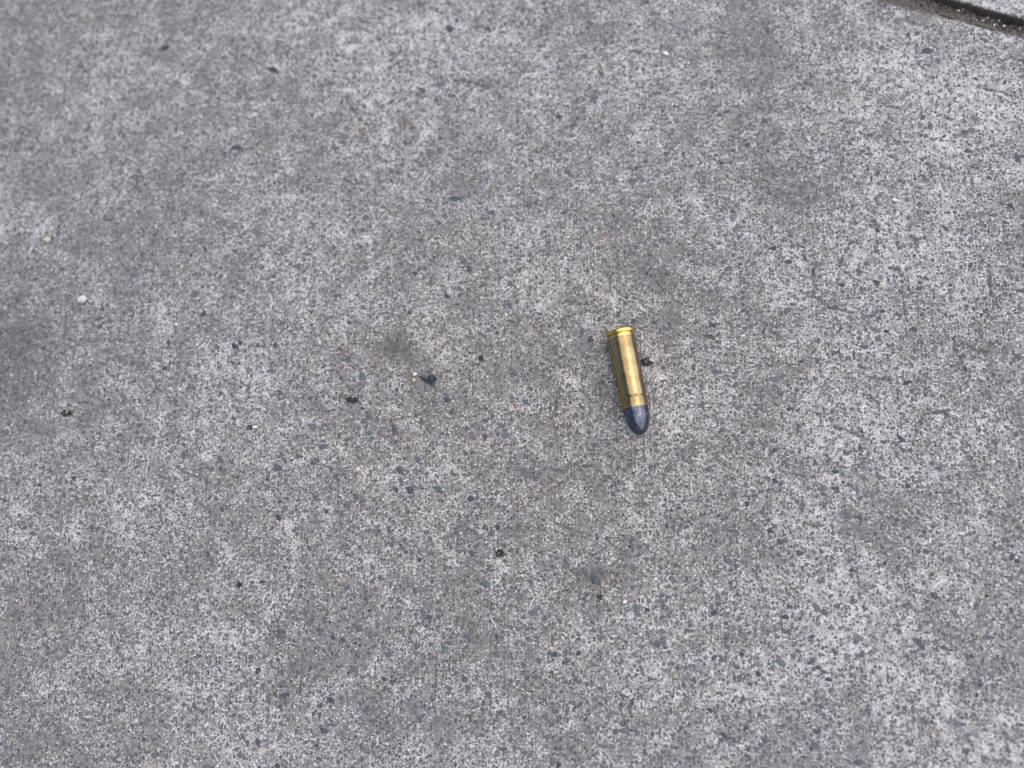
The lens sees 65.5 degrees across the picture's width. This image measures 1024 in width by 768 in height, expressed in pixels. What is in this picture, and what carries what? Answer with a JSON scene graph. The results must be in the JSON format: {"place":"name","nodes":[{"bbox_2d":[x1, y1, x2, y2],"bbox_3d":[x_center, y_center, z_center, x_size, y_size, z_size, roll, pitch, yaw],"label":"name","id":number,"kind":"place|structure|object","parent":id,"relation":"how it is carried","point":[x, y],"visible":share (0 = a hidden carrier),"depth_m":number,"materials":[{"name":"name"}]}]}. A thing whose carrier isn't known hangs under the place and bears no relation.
{"place":"outdoors","nodes":[
{"label":"outdoors","id":0,"kind":"place"},
{"bbox_2d":[0,0,1023,767],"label":"pavement","id":1,"kind":"structure","parent":0,"point":[160,632],"depth_m":0.28,"materials":[{"name":"concrete"}]},
{"bbox_2d":[60,410,71,415],"bbox_3d":[-0.166,0.011,0.296,0.005,0.002,0.002,-1,79,4],"label":"dirt crumb","id":2,"kind":"object","parent":1,"relation":"on","point":[64,413],"visible":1,"depth_m":0.29,"materials":[{"name":"grey soil"}]},
{"bbox_2d":[77,295,87,302],"bbox_3d":[-0.164,-0.032,0.303,0.004,0.003,0.003,-28,78,-1],"label":"pebble","id":3,"kind":"object","parent":1,"relation":"on","point":[82,299],"visible":1,"depth_m":0.30,"materials":[{"name":"white stone"}]},
{"bbox_2d":[346,396,357,402],"bbox_3d":[-0.058,0.006,0.288,0.004,0.001,0.003,-1,79,4],"label":"dirt crumb","id":4,"kind":"object","parent":1,"relation":"on","point":[354,399],"visible":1,"depth_m":0.29,"materials":[{"name":"grey soil"}]},
{"bbox_2d":[425,375,436,384],"bbox_3d":[-0.029,-0.002,0.287,0.004,0.002,0.004,-1,79,4],"label":"stone chip","id":5,"kind":"object","parent":1,"relation":"on","point":[431,379],"visible":1,"depth_m":0.29,"materials":[{"name":"stone"}]},
{"bbox_2d":[495,549,503,557],"bbox_3d":[-0.004,0.058,0.273,0.003,0.001,0.003,-1,79,4],"label":"cinder","id":6,"kind":"object","parent":1,"relation":"on","point":[500,553],"visible":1,"depth_m":0.27,"materials":[{"name":"grey stone"}]},
{"bbox_2d":[606,327,649,434],"bbox_3d":[0.041,-0.001,0.277,0.011,0.011,0.037,-10,80,2],"label":"cartridge","id":7,"kind":"object","parent":1,"relation":"on","point":[629,374],"visible":1,"depth_m":0.27,"materials":[{"name":"gold metal"}]},
{"bbox_2d":[641,357,653,365],"bbox_3d":[0.048,-0.008,0.282,0.005,0.002,0.003,-1,79,4],"label":"dirt crumb","id":8,"kind":"object","parent":1,"relation":"on","point":[647,360],"visible":1,"depth_m":0.28,"materials":[{"name":"grey soil"}]}
]}

